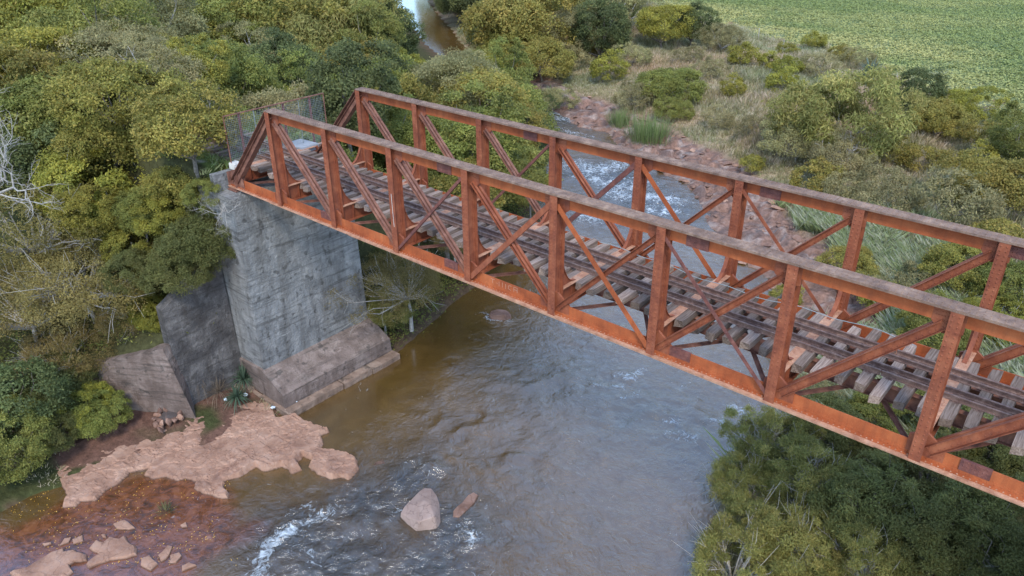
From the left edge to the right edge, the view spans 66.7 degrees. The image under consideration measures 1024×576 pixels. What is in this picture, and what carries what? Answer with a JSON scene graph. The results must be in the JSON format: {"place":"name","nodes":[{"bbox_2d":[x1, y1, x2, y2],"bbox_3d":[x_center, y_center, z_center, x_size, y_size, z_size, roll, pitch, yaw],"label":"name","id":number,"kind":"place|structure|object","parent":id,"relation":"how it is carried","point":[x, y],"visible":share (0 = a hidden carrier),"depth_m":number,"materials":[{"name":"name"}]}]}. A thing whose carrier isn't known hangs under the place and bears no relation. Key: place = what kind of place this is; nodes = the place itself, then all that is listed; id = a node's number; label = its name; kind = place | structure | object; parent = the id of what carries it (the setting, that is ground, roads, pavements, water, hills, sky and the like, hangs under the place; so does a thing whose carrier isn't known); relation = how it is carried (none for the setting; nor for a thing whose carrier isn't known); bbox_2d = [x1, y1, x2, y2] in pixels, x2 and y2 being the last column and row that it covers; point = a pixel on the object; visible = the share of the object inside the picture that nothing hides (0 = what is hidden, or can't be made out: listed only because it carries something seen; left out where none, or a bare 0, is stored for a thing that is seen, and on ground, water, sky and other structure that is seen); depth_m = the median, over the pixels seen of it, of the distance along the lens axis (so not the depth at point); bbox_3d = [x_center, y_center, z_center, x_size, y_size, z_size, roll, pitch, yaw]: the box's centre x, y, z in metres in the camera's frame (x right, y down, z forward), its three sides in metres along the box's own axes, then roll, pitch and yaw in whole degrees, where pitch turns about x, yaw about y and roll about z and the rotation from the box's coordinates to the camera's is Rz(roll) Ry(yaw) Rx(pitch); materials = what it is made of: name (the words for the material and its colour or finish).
{"place":"outdoors","nodes":[
{"label":"outdoors","id":0,"kind":"place"},
{"bbox_2d":[0,0,781,575],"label":"river water","id":1,"kind":"structure","parent":0,"point":[558,448],"depth_m":37.83,"materials":[{"name":"liquid"}]},
{"bbox_2d":[9,548,87,575],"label":"flat rock","id":2,"kind":"object","parent":1,"relation":"in","point":[60,562],"visible":0.99,"depth_m":32.55,"materials":[{"name":"beige stone"}]},
{"bbox_2d":[86,536,137,568],"bbox_3d":[-17.155,11.261,33.472,2.333,0.336,1.853,-10,29,-17],"label":"flat rock","id":3,"kind":"object","parent":1,"relation":"in","point":[109,549],"visible":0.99,"depth_m":33.23,"materials":[{"name":"beige stone"}]},
{"bbox_2d":[401,488,439,530],"bbox_3d":[-3.911,10.096,35.267,2.140,1.146,2.201,21,35,35],"label":"boulder","id":4,"kind":"object","parent":1,"relation":"in","point":[420,511],"visible":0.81,"depth_m":34.72,"materials":[{"name":"grey stone"}]},
{"bbox_2d":[0,0,1023,575],"bbox_3d":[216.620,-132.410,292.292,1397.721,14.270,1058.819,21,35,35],"label":"ground","id":5,"kind":"structure","parent":0,"point":[134,430],"depth_m":57.58,"materials":[{"name":"soil"}]},
{"bbox_2d":[0,392,60,485],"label":"bush","id":6,"kind":"object","parent":5,"relation":"on","point":[38,451],"visible":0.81,"depth_m":35.97,"materials":[{"name":"green plant"}]},
{"bbox_2d":[0,120,60,225],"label":"broadleaf tree","id":7,"kind":"object","parent":5,"relation":"on","point":[22,172],"visible":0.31,"depth_m":41.79,"materials":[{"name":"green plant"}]},
{"bbox_2d":[0,41,65,122],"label":"broadleaf tree","id":8,"kind":"object","parent":5,"relation":"on","point":[16,63],"visible":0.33,"depth_m":45.76,"materials":[{"name":"green plant"}]},
{"bbox_2d":[0,354,77,440],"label":"bush","id":9,"kind":"object","parent":5,"relation":"on","point":[39,368],"visible":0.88,"depth_m":37.19,"materials":[{"name":"green plant"}]},
{"bbox_2d":[0,20,97,83],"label":"broadleaf tree","id":10,"kind":"object","parent":5,"relation":"on","point":[43,38],"visible":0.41,"depth_m":49.76,"materials":[{"name":"green plant"}]},
{"bbox_2d":[15,411,85,459],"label":"bush","id":11,"kind":"object","parent":5,"relation":"on","point":[61,439],"visible":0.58,"depth_m":37.55,"materials":[{"name":"green plant"}]},
{"bbox_2d":[0,0,104,40],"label":"broadleaf tree","id":12,"kind":"object","parent":5,"relation":"on","point":[58,4],"visible":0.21,"depth_m":60.88,"materials":[{"name":"green plant"}]},
{"bbox_2d":[0,248,105,344],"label":"broadleaf tree","id":13,"kind":"object","parent":5,"relation":"on","point":[9,326],"visible":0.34,"depth_m":40.45,"materials":[{"name":"green plant"}]},
{"bbox_2d":[10,343,102,415],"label":"bush","id":14,"kind":"object","parent":5,"relation":"on","point":[40,396],"visible":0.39,"depth_m":39.53,"materials":[{"name":"green plant"}]},
{"bbox_2d":[0,72,115,148],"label":"broadleaf tree","id":15,"kind":"object","parent":5,"relation":"on","point":[22,98],"visible":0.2,"depth_m":42.98,"materials":[{"name":"green plant"}]},
{"bbox_2d":[2,311,119,385],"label":"broadleaf tree","id":16,"kind":"object","parent":5,"relation":"on","point":[28,351],"visible":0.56,"depth_m":40.58,"materials":[{"name":"green plant"}]},
{"bbox_2d":[0,154,131,265],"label":"broadleaf tree","id":17,"kind":"object","parent":5,"relation":"on","point":[42,235],"visible":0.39,"depth_m":39.94,"materials":[{"name":"green plant"}]},
{"bbox_2d":[0,67,131,153],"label":"broadleaf tree","id":18,"kind":"object","parent":5,"relation":"on","point":[33,107],"visible":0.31,"depth_m":43.00,"materials":[{"name":"green plant"}]},
{"bbox_2d":[18,109,127,183],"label":"broadleaf tree","id":19,"kind":"object","parent":5,"relation":"on","point":[45,132],"visible":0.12,"depth_m":42.48,"materials":[{"name":"green plant"}]},
{"bbox_2d":[0,227,165,339],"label":"broadleaf tree","id":20,"kind":"object","parent":5,"relation":"on","point":[28,294],"visible":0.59,"depth_m":38.93,"materials":[{"name":"green plant"}]},
{"bbox_2d":[29,143,146,232],"bbox_3d":[-21.846,-4.024,44.981,6.459,9.586,9.586,20,34,33],"label":"broadleaf tree","id":21,"kind":"object","parent":5,"relation":"on","point":[55,167],"visible":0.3,"depth_m":41.24,"materials":[{"name":"green plant"}]},
{"bbox_2d":[16,0,164,65],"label":"broadleaf tree","id":22,"kind":"object","parent":5,"relation":"on","point":[40,14],"visible":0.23,"depth_m":54.48,"materials":[{"name":"green plant"}]},
{"bbox_2d":[45,175,135,251],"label":"broadleaf tree","id":23,"kind":"object","parent":5,"relation":"on","point":[78,197],"visible":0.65,"depth_m":39.73,"materials":[{"name":"green plant"}]},
{"bbox_2d":[61,378,133,439],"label":"bush","id":24,"kind":"object","parent":5,"relation":"on","point":[102,417],"visible":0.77,"depth_m":38.84,"materials":[{"name":"green plant"}]},
{"bbox_2d":[47,102,152,174],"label":"broadleaf tree","id":25,"kind":"object","parent":5,"relation":"on","point":[121,143],"visible":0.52,"depth_m":41.61,"materials":[{"name":"green plant"}]},
{"bbox_2d":[47,15,178,65],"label":"broadleaf tree","id":26,"kind":"object","parent":5,"relation":"on","point":[94,32],"visible":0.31,"depth_m":51.79,"materials":[{"name":"green plant"}]},
{"bbox_2d":[36,54,196,133],"bbox_3d":[-21.984,-9.654,43.461,7.450,6.355,7.403,11,30,21],"label":"broadleaf tree","id":27,"kind":"object","parent":5,"relation":"on","point":[92,71],"visible":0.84,"depth_m":41.37,"materials":[{"name":"green plant"}]},
{"bbox_2d":[97,244,153,295],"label":"bush","id":28,"kind":"object","parent":5,"relation":"on","point":[116,262],"visible":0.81,"depth_m":38.88,"materials":[{"name":"green plant"}]},
{"bbox_2d":[63,343,195,418],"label":"retaining wall","id":29,"kind":"structure","parent":5,"relation":"on","point":[150,380],"depth_m":40.56,"materials":[{"name":"grey concrete"}]},
{"bbox_2d":[98,217,182,274],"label":"bush","id":30,"kind":"object","parent":5,"relation":"on","point":[111,236],"visible":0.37,"depth_m":40.35,"materials":[{"name":"green plant"}]},
{"bbox_2d":[110,185,175,245],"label":"bush","id":31,"kind":"object","parent":5,"relation":"on","point":[125,218],"visible":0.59,"depth_m":39.94,"materials":[{"name":"green plant"}]},
{"bbox_2d":[123,290,163,334],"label":"bush","id":32,"kind":"object","parent":5,"relation":"on","point":[137,321],"visible":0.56,"depth_m":40.32,"materials":[{"name":"green plant"}]},
{"bbox_2d":[83,27,207,120],"bbox_3d":[-21.521,-12.066,46.871,6.206,7.175,6.670,24,36,38],"label":"broadleaf tree","id":33,"kind":"object","parent":5,"relation":"on","point":[164,52],"visible":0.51,"depth_m":45.35,"materials":[{"name":"green plant"}]},
{"bbox_2d":[74,0,217,44],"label":"broadleaf tree","id":34,"kind":"object","parent":5,"relation":"on","point":[196,24],"visible":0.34,"depth_m":71.07,"materials":[{"name":"green plant"}]},
{"bbox_2d":[129,183,203,237],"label":"bush","id":35,"kind":"object","parent":5,"relation":"on","point":[145,207],"visible":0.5,"depth_m":39.34,"materials":[{"name":"green plant"}]},
{"bbox_2d":[136,239,225,298],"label":"bush","id":36,"kind":"object","parent":5,"relation":"on","point":[156,267],"visible":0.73,"depth_m":38.14,"materials":[{"name":"green plant"}]},
{"bbox_2d":[135,149,228,208],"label":"bush","id":37,"kind":"object","parent":5,"relation":"on","point":[165,176],"visible":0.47,"depth_m":39.29,"materials":[{"name":"green plant"}]},
{"bbox_2d":[140,32,235,94],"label":"broadleaf tree","id":38,"kind":"object","parent":5,"relation":"on","point":[220,73],"visible":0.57,"depth_m":49.63,"materials":[{"name":"green plant"}]},
{"bbox_2d":[127,75,250,177],"bbox_3d":[-16.299,-7.554,39.430,6.051,6.299,6.969,-7,29,-12],"label":"broadleaf tree","id":39,"kind":"object","parent":5,"relation":"on","point":[147,125],"visible":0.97,"depth_m":37.74,"materials":[{"name":"green plant"}]},
{"bbox_2d":[152,208,235,270],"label":"bush","id":40,"kind":"object","parent":5,"relation":"on","point":[215,240],"visible":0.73,"depth_m":38.47,"materials":[{"name":"green plant"}]},
{"bbox_2d":[156,250,242,404],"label":"wing wall","id":41,"kind":"structure","parent":5,"relation":"on","point":[204,348],"depth_m":41.12,"materials":[{"name":"concrete"}]},
{"bbox_2d":[56,401,358,507],"bbox_3d":[-15.377,7.743,39.940,16.258,0.722,9.768,-2,28,-3],"label":"rock shelf","id":42,"kind":"object","parent":5,"relation":"on","point":[261,438],"visible":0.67,"depth_m":38.42,"materials":[{"name":"beige stone"}]},
{"bbox_2d":[153,37,286,116],"bbox_3d":[-21.421,-12.937,57.938,10.560,10.561,8.859,15,31,26],"label":"broadleaf tree","id":43,"kind":"object","parent":5,"relation":"on","point":[256,67],"visible":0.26,"depth_m":55.84,"materials":[{"name":"green plant"}]},
{"bbox_2d":[188,0,315,43],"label":"broadleaf tree","id":44,"kind":"object","parent":5,"relation":"on","point":[214,11],"visible":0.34,"depth_m":78.76,"materials":[{"name":"green plant"}]},
{"bbox_2d":[0,96,539,376],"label":"undergrowth","id":45,"kind":"object","parent":5,"relation":"on","point":[351,160],"visible":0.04,"depth_m":45.58,"materials":[{"name":"green plant"}]},
{"bbox_2d":[240,26,325,93],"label":"broadleaf tree","id":46,"kind":"object","parent":5,"relation":"on","point":[265,47],"visible":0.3,"depth_m":65.69,"materials":[{"name":"green plant"}]},
{"bbox_2d":[229,78,355,141],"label":"broadleaf tree","id":47,"kind":"object","parent":5,"relation":"on","point":[271,97],"visible":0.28,"depth_m":51.97,"materials":[{"name":"green plant"}]},
{"bbox_2d":[253,46,339,95],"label":"broadleaf tree","id":48,"kind":"object","parent":5,"relation":"on","point":[291,59],"visible":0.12,"depth_m":61.53,"materials":[{"name":"green plant"}]},
{"bbox_2d":[197,168,399,415],"bbox_3d":[-11.881,-0.638,43.106,6.719,13.280,8.048,21,35,35],"label":"bridge abutment","id":49,"kind":"object","parent":5,"relation":"on","point":[284,272],"visible":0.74,"depth_m":42.32,"materials":[{"name":"grey concrete"}]},
{"bbox_2d":[222,93,326,162],"bbox_3d":[-12.141,-8.098,40.563,0.120,3.050,6.050,21,35,35],"label":"fence","id":50,"kind":"object","parent":49,"relation":"on","point":[285,126],"visible":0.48,"depth_m":40.01,"materials":[{"name":"metal"}]},
{"bbox_2d":[226,87,1023,506],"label":"truss bridge","id":51,"kind":"structure","parent":49,"relation":"on","point":[778,387],"depth_m":25.33,"materials":[{"name":"orange metal"}]},
{"bbox_2d":[165,116,1023,455],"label":"railway track","id":52,"kind":"structure","parent":51,"relation":"on","point":[533,244],"depth_m":25.96,"materials":[{"name":"brown wood"}]},
{"bbox_2d":[229,0,367,43],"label":"broadleaf tree","id":53,"kind":"object","parent":5,"relation":"on","point":[260,17],"visible":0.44,"depth_m":78.83,"materials":[{"name":"green plant"}]},
{"bbox_2d":[250,0,413,57],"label":"broadleaf tree","id":54,"kind":"object","parent":5,"relation":"on","point":[331,26],"visible":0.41,"depth_m":79.17,"materials":[{"name":"green plant"}]},
{"bbox_2d":[299,36,412,159],"bbox_3d":[-10.320,-11.377,50.838,6.802,9.920,8.421,10,29,18],"label":"broadleaf tree","id":55,"kind":"object","parent":5,"relation":"on","point":[338,93],"visible":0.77,"depth_m":48.40,"materials":[{"name":"green plant"}]},
{"bbox_2d":[327,0,407,59],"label":"broadleaf tree","id":56,"kind":"object","parent":5,"relation":"on","point":[377,25],"visible":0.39,"depth_m":77.72,"materials":[{"name":"green plant"}]},
{"bbox_2d":[324,249,444,334],"bbox_3d":[-7.605,0.347,46.351,7.270,5.988,7.570,-3,28,-5],"label":"bush","id":57,"kind":"object","parent":5,"relation":"on","point":[391,270],"visible":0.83,"depth_m":45.20,"materials":[{"name":"green plant"}]},
{"bbox_2d":[365,284,418,334],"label":"bush","id":58,"kind":"object","parent":5,"relation":"on","point":[387,320],"visible":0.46,"depth_m":46.75,"materials":[{"name":"green plant"}]},
{"bbox_2d":[359,0,427,55],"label":"broadleaf tree","id":59,"kind":"object","parent":5,"relation":"on","point":[410,45],"visible":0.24,"depth_m":85.80,"materials":[{"name":"green plant"}]},
{"bbox_2d":[402,46,502,106],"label":"broadleaf tree","id":60,"kind":"object","parent":5,"relation":"on","point":[437,67],"visible":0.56,"depth_m":68.65,"materials":[{"name":"green plant"}]},
{"bbox_2d":[397,103,516,176],"bbox_3d":[-4.247,-9.209,56.763,9.299,7.586,7.801,-5,28,-8],"label":"broadleaf tree","id":61,"kind":"object","parent":5,"relation":"on","point":[447,124],"visible":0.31,"depth_m":54.10,"materials":[{"name":"green plant"}]},
{"bbox_2d":[426,77,534,188],"bbox_3d":[-3.059,-9.713,58.009,9.662,12.002,9.972,-2,28,-4],"label":"broadleaf tree","id":62,"kind":"object","parent":5,"relation":"on","point":[503,101],"visible":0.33,"depth_m":55.30,"materials":[{"name":"green plant"}]},
{"bbox_2d":[435,63,530,124],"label":"broadleaf tree","id":63,"kind":"object","parent":5,"relation":"on","point":[496,79],"visible":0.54,"depth_m":66.34,"materials":[{"name":"green plant"}]},
{"bbox_2d":[472,35,538,101],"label":"broadleaf tree","id":64,"kind":"object","parent":5,"relation":"on","point":[523,71],"visible":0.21,"depth_m":85.55,"materials":[{"name":"green plant"}]},
{"bbox_2d":[456,0,591,53],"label":"broadleaf tree","id":65,"kind":"object","parent":5,"relation":"on","point":[518,14],"visible":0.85,"depth_m":106.36,"materials":[{"name":"green plant"}]},
{"bbox_2d":[506,35,580,81],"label":"bush","id":66,"kind":"object","parent":5,"relation":"on","point":[562,58],"visible":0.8,"depth_m":101.61,"materials":[{"name":"green plant"}]},
{"bbox_2d":[568,0,633,56],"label":"broadleaf tree","id":67,"kind":"object","parent":5,"relation":"on","point":[608,24],"visible":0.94,"depth_m":106.34,"materials":[{"name":"green plant"}]},
{"bbox_2d":[634,2,704,47],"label":"broadleaf tree","id":68,"kind":"object","parent":5,"relation":"on","point":[663,16],"visible":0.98,"depth_m":109.37,"materials":[{"name":"green plant"}]},
{"bbox_2d":[630,66,710,103],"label":"broadleaf tree","id":69,"kind":"object","parent":5,"relation":"on","point":[663,80],"visible":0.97,"depth_m":89.42,"materials":[{"name":"green plant"}]},
{"bbox_2d":[668,0,722,44],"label":"broadleaf tree","id":70,"kind":"object","parent":5,"relation":"on","point":[701,17],"visible":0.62,"depth_m":110.44,"materials":[{"name":"green plant"}]},
{"bbox_2d":[674,484,799,575],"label":"bush","id":71,"kind":"object","parent":5,"relation":"on","point":[716,533],"visible":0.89,"depth_m":30.47,"materials":[{"name":"green plant"}]},
{"bbox_2d":[455,1,1023,575],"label":"slope grass","id":72,"kind":"structure","parent":5,"relation":"on","point":[747,103],"depth_m":87.16,"materials":[{"name":"green plant"}]},
{"bbox_2d":[695,448,794,517],"bbox_3d":[10.477,9.229,35.014,4.726,4.060,3.667,-1,28,-2],"label":"bush","id":73,"kind":"object","parent":5,"relation":"on","point":[749,478],"visible":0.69,"depth_m":34.42,"materials":[{"name":"green plant"}]},
{"bbox_2d":[703,398,828,463],"bbox_3d":[12.257,7.603,37.238,5.797,5.226,4.659,21,35,35],"label":"bush","id":74,"kind":"object","parent":5,"relation":"on","point":[768,419],"visible":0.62,"depth_m":36.57,"materials":[{"name":"green plant"}]},
{"bbox_2d":[721,492,853,575],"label":"bush","id":75,"kind":"object","parent":5,"relation":"on","point":[803,532],"visible":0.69,"depth_m":30.17,"materials":[{"name":"green plant"}]},
{"bbox_2d":[757,118,846,162],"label":"broadleaf tree","id":76,"kind":"object","parent":5,"relation":"on","point":[793,133],"visible":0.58,"depth_m":70.06,"materials":[{"name":"green plant"}]},
{"bbox_2d":[746,425,875,525],"bbox_3d":[12.952,8.787,34.355,5.230,5.354,4.985,-11,30,-20],"label":"bush","id":77,"kind":"object","parent":5,"relation":"on","point":[825,461],"visible":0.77,"depth_m":33.27,"materials":[{"name":"green plant"}]},
{"bbox_2d":[788,155,846,191],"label":"bush","id":78,"kind":"object","parent":5,"relation":"on","point":[795,178],"visible":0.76,"depth_m":64.20,"materials":[{"name":"green plant"}]},
{"bbox_2d":[787,391,879,467],"bbox_3d":[15.074,7.527,36.754,4.155,5.226,4.792,4,28,7],"label":"bush","id":79,"kind":"object","parent":5,"relation":"on","point":[830,401],"visible":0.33,"depth_m":35.50,"materials":[{"name":"green plant"}]},
{"bbox_2d":[650,0,1023,127],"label":"soybean crop","id":80,"kind":"object","parent":5,"relation":"on","point":[907,17],"visible":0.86,"depth_m":122.42,"materials":[{"name":"green plant"}]},
{"bbox_2d":[760,57,929,163],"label":"broadleaf tree","id":81,"kind":"object","parent":5,"relation":"on","point":[884,121],"visible":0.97,"depth_m":67.28,"materials":[{"name":"green plant"}]},
{"bbox_2d":[807,122,882,176],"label":"bush","id":82,"kind":"object","parent":5,"relation":"on","point":[860,161],"visible":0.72,"depth_m":65.59,"materials":[{"name":"green plant"}]},
{"bbox_2d":[813,243,883,276],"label":"bush","id":83,"kind":"object","parent":5,"relation":"on","point":[862,263],"visible":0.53,"depth_m":52.20,"materials":[{"name":"green plant"}]},
{"bbox_2d":[798,513,921,575],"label":"bush","id":84,"kind":"object","parent":5,"relation":"on","point":[867,555],"visible":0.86,"depth_m":29.10,"materials":[{"name":"green plant"}]},
{"bbox_2d":[702,197,1023,575],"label":"pampas grass","id":85,"kind":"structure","parent":5,"relation":"on","point":[889,252],"depth_m":48.61,"materials":[{"name":"green plant"}]},
{"bbox_2d":[805,448,929,554],"bbox_3d":[14.574,9.277,31.971,5.893,6.560,4.326,-25,36,-38],"label":"bush","id":86,"kind":"object","parent":5,"relation":"on","point":[875,514],"visible":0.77,"depth_m":31.00,"materials":[{"name":"green plant"}]},
{"bbox_2d":[851,164,925,212],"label":"bush","id":87,"kind":"object","parent":5,"relation":"on","point":[864,189],"visible":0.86,"depth_m":58.78,"materials":[{"name":"green plant"}]},
{"bbox_2d":[847,386,955,433],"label":"bush","id":88,"kind":"object","parent":5,"relation":"on","point":[859,404],"visible":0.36,"depth_m":37.20,"materials":[{"name":"green plant"}]},
{"bbox_2d":[873,479,971,575],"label":"bush","id":89,"kind":"object","parent":5,"relation":"on","point":[932,532],"visible":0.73,"depth_m":28.91,"materials":[{"name":"green plant"}]},
{"bbox_2d":[895,65,951,110],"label":"broadleaf tree","id":90,"kind":"object","parent":5,"relation":"on","point":[939,85],"visible":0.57,"depth_m":77.16,"materials":[{"name":"green plant"}]},
{"bbox_2d":[870,427,981,506],"bbox_3d":[17.657,8.297,33.373,4.083,6.191,5.561,20,34,34],"label":"bush","id":91,"kind":"object","parent":5,"relation":"on","point":[920,480],"visible":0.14,"depth_m":32.49,"materials":[{"name":"green plant"}]},
{"bbox_2d":[889,289,984,355],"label":"bush","id":92,"kind":"object","parent":5,"relation":"on","point":[913,320],"visible":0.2,"depth_m":42.62,"materials":[{"name":"green plant"}]},
{"bbox_2d":[904,93,982,142],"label":"broadleaf tree","id":93,"kind":"object","parent":5,"relation":"on","point":[954,118],"visible":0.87,"depth_m":72.14,"materials":[{"name":"green plant"}]},
{"bbox_2d":[907,163,1011,227],"bbox_3d":[32.273,-5.686,56.842,5.734,7.196,7.530,-8,29,-14],"label":"bush","id":94,"kind":"object","parent":5,"relation":"on","point":[993,202],"visible":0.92,"depth_m":54.98,"materials":[{"name":"green plant"}]},
{"bbox_2d":[916,240,1005,295],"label":"bush","id":95,"kind":"object","parent":5,"relation":"on","point":[944,255],"visible":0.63,"depth_m":48.11,"materials":[{"name":"green plant"}]},
{"bbox_2d":[919,466,1023,571],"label":"bush","id":96,"kind":"object","parent":5,"relation":"on","point":[974,496],"visible":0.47,"depth_m":29.37,"materials":[{"name":"green plant"}]},
{"bbox_2d":[929,84,1014,122],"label":"broadleaf tree","id":97,"kind":"object","parent":5,"relation":"on","point":[962,96],"visible":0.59,"depth_m":75.13,"materials":[{"name":"green plant"}]},
{"bbox_2d":[926,146,1023,212],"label":"broadleaf tree","id":98,"kind":"object","parent":5,"relation":"on","point":[1009,183],"visible":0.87,"depth_m":56.88,"materials":[{"name":"green plant"}]},
{"bbox_2d":[950,502,1023,575],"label":"bush","id":99,"kind":"object","parent":5,"relation":"on","point":[1007,566],"visible":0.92,"depth_m":28.33,"materials":[{"name":"green plant"}]},
{"bbox_2d":[965,258,1023,315],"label":"bush","id":100,"kind":"object","parent":5,"relation":"on","point":[1016,278],"visible":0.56,"depth_m":46.38,"materials":[{"name":"green plant"}]},
{"bbox_2d":[966,417,1023,478],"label":"bush","id":101,"kind":"object","parent":5,"relation":"on","point":[1001,457],"visible":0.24,"depth_m":32.55,"materials":[{"name":"green plant"}]},
{"bbox_2d":[983,99,1023,163],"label":"broadleaf tree","id":102,"kind":"object","parent":5,"relation":"on","point":[1015,144],"visible":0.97,"depth_m":63.44,"materials":[{"name":"green plant"}]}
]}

